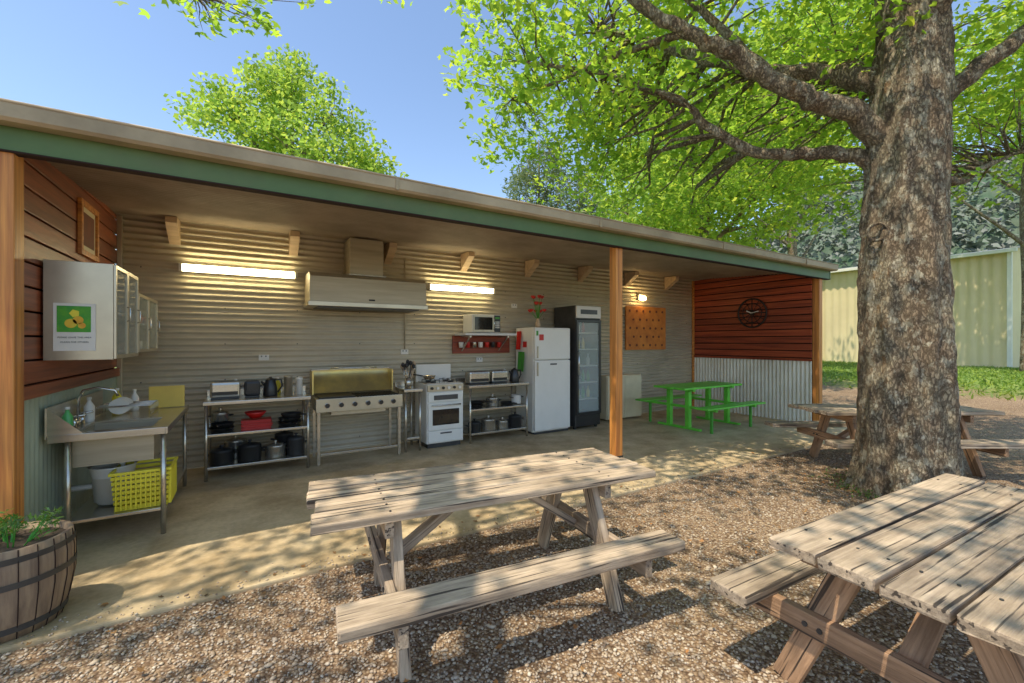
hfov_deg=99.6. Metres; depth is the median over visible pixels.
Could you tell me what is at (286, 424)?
frying pan
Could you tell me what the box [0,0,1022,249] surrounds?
sky
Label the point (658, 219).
maple tree
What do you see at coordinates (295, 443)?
cooking pot
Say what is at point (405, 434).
stainless bench
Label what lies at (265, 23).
maple tree
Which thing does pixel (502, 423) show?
cooking pot
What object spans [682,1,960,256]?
maple tree
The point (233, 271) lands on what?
fluorescent light
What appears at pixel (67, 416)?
soap bottle
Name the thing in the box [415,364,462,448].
gas stove
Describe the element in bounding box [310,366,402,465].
gas barbecue
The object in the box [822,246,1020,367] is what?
farm shed
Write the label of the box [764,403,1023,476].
picnic table
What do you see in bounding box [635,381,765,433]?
green picnic table
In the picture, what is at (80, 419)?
mixer tap
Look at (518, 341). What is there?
tea towel
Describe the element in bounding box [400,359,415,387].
utensil holder
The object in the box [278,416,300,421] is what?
frying pan
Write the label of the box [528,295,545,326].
red flower ornament
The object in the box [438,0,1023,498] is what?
maple tree
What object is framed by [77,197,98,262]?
framed picture
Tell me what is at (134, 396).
soap bottle
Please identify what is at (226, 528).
concrete slab
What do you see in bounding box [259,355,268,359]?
power outlet
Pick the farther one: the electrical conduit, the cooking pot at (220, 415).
the electrical conduit
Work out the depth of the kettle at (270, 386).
5.37 m
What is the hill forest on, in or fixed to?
on the forested hills
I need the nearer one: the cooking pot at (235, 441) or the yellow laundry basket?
the yellow laundry basket
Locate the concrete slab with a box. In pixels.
[0,408,849,653]
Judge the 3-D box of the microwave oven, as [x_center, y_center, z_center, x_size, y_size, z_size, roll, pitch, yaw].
[-0.492,-0.292,7.183,0.520,0.295,0.402,0,0,-31]
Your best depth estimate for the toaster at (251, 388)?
5.25 m
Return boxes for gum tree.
[501,137,594,214]
[529,159,640,217]
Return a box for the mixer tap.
[73,386,119,427]
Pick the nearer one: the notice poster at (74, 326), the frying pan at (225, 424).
the notice poster at (74, 326)
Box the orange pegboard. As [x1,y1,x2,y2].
[625,306,665,349]
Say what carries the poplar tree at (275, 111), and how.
on the ground at (1008, 424)
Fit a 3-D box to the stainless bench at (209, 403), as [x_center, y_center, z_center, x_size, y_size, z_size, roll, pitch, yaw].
[-3.126,1.085,5.355,1.100,0.970,0.600,0,0,-31]
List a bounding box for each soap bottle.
[61,407,72,425]
[84,397,94,421]
[112,388,121,399]
[130,389,138,410]
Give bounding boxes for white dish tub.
[87,461,137,504]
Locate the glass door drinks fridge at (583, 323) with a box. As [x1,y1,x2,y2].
[554,305,600,428]
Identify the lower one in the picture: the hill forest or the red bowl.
the red bowl
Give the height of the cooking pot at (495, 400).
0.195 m
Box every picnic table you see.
[306,448,684,682]
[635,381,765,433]
[710,473,1023,682]
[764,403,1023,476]
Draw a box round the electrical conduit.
[404,258,404,349]
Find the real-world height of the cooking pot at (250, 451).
0.245 m
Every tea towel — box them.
[516,331,520,349]
[517,352,523,371]
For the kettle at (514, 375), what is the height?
0.240 m
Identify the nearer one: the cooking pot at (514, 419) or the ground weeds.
the ground weeds
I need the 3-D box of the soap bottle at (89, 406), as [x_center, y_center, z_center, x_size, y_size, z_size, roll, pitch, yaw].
[-3.694,0.592,3.784,0.073,0.216,0.071,0,0,-31]
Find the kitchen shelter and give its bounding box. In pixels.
[0,98,838,522]
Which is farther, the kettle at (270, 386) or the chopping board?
the kettle at (270, 386)
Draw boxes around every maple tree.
[112,0,412,41]
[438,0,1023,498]
[573,0,865,251]
[583,83,764,244]
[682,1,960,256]
[950,0,1023,371]
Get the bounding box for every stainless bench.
[203,386,310,481]
[395,381,422,452]
[455,376,528,443]
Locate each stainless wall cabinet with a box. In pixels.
[43,259,140,360]
[138,293,159,352]
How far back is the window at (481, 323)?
7.01 m
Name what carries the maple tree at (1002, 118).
on the ground at (1008, 424)
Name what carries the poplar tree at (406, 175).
on the ground at (1008, 424)
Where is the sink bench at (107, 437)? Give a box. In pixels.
[44,390,188,533]
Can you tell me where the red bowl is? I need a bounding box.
[244,410,266,418]
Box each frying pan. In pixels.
[208,425,234,432]
[210,421,234,427]
[277,419,301,426]
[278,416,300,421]
[281,411,306,417]
[411,374,435,378]
[467,404,485,407]
[471,400,492,404]
[500,401,516,404]
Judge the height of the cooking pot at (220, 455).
0.215 m
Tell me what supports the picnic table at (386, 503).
on the ground at (1008, 424)
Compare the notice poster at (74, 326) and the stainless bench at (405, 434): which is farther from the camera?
the stainless bench at (405, 434)
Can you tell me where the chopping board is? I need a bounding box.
[149,385,184,407]
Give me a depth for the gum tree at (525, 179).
34.57 m
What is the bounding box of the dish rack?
[95,397,158,416]
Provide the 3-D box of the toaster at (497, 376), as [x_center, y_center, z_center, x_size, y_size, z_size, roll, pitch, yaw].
[-0.236,0.579,7.185,0.320,0.202,0.204,0,0,-31]
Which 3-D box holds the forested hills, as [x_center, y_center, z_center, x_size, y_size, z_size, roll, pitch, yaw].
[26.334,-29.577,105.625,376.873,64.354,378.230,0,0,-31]
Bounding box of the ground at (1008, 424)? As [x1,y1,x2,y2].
[0,362,1023,682]
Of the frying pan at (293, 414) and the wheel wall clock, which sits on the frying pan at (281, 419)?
the frying pan at (293, 414)
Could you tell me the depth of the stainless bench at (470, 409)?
6.97 m
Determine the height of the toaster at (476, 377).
0.202 m
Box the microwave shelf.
[452,333,516,353]
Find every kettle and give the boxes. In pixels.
[260,377,282,396]
[509,368,520,381]
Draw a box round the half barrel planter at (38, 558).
[0,503,76,643]
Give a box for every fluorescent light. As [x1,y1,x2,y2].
[179,263,297,278]
[427,284,494,293]
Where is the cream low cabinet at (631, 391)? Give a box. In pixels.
[600,373,640,419]
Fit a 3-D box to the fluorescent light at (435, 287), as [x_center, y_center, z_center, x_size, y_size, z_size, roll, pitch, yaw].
[-0.825,-0.870,7.202,1.200,0.096,0.100,0,0,-31]
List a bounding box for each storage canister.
[284,375,292,394]
[296,377,302,393]
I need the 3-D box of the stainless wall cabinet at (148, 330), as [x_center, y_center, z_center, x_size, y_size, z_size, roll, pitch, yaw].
[-3.997,-0.180,4.500,0.405,0.580,1.000,0,0,-31]
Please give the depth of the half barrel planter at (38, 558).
2.36 m
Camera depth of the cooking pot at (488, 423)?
6.86 m
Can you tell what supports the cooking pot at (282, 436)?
on the stainless bench at (209, 403)
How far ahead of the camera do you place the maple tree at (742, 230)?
24.04 m
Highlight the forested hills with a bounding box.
[756,164,1019,267]
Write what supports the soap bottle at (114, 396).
on the sink bench at (107, 437)
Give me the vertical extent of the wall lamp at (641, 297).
0.140 m
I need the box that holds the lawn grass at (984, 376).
[822,360,1023,400]
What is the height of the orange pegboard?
0.940 m
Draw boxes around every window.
[433,408,458,425]
[434,394,457,399]
[475,317,492,329]
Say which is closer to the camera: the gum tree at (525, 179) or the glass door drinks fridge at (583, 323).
the glass door drinks fridge at (583, 323)
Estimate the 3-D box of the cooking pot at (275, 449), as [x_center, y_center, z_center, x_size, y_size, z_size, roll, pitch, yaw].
[-2.919,1.317,5.340,0.312,0.205,0.227,0,0,-31]
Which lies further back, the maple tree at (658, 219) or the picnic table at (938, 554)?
the maple tree at (658, 219)
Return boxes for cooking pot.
[208,407,233,421]
[208,444,237,465]
[219,435,246,458]
[233,439,265,461]
[261,440,288,458]
[270,430,293,452]
[283,432,305,455]
[465,418,482,432]
[481,415,497,430]
[483,394,501,406]
[496,417,510,428]
[507,412,522,427]
[509,394,523,403]
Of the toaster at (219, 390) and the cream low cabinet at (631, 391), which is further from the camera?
the cream low cabinet at (631, 391)
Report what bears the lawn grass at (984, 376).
on the ground at (1008, 424)
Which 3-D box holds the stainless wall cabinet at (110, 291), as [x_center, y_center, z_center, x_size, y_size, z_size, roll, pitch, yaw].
[-3.437,-0.230,3.600,0.430,0.740,0.780,0,0,-31]
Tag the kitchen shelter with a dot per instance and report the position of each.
(164, 202)
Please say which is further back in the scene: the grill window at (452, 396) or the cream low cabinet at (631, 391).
the cream low cabinet at (631, 391)
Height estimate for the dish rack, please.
0.155 m
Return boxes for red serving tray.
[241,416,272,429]
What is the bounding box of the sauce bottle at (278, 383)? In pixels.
[276,377,280,393]
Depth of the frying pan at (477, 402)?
6.82 m
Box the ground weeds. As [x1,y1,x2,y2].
[812,466,878,499]
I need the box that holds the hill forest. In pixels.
[739,150,1021,268]
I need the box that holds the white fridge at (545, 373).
[516,327,569,434]
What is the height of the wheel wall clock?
0.636 m
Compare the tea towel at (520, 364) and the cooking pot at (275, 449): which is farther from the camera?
the tea towel at (520, 364)
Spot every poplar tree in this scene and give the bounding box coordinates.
[161,43,405,175]
[386,169,408,177]
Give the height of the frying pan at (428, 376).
0.070 m
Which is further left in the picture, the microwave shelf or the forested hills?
the microwave shelf
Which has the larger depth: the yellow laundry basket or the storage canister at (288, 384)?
the storage canister at (288, 384)
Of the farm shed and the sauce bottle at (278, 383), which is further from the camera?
the farm shed
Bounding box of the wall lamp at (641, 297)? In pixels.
[637,294,645,300]
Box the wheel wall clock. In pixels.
[737,298,766,327]
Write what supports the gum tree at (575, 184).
on the ground at (1008, 424)
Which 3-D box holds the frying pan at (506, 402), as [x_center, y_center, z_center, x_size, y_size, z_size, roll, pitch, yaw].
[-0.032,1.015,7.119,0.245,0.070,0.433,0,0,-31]
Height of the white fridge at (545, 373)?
1.810 m
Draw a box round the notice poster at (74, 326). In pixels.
[53,303,95,350]
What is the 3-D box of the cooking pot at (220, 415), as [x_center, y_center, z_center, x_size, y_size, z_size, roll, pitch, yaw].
[-3.479,0.868,5.165,0.272,0.155,0.185,0,0,-31]
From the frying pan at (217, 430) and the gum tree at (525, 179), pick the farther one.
the gum tree at (525, 179)
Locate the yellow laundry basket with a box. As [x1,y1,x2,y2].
[108,456,177,511]
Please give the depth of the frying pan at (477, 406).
6.79 m
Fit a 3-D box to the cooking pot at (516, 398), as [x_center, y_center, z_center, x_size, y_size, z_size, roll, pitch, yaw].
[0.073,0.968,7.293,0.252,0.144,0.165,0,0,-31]
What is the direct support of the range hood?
attached to the kitchen shelter
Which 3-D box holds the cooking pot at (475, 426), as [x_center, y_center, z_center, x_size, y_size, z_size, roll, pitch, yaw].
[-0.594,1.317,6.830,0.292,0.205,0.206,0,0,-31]
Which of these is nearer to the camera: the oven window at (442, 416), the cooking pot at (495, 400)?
the oven window at (442, 416)
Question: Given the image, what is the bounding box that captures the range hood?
[303,238,427,312]
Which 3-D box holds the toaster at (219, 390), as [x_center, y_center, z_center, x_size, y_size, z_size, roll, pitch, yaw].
[-3.416,0.579,5.177,0.320,0.202,0.204,0,0,-31]
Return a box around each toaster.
[210,381,241,399]
[244,380,261,397]
[465,371,488,384]
[488,370,506,382]
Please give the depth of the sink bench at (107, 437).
3.51 m
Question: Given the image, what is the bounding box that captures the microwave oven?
[463,314,499,332]
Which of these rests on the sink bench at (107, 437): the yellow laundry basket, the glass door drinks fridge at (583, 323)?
the yellow laundry basket
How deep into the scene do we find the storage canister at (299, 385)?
5.60 m
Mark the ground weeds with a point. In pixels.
(868, 494)

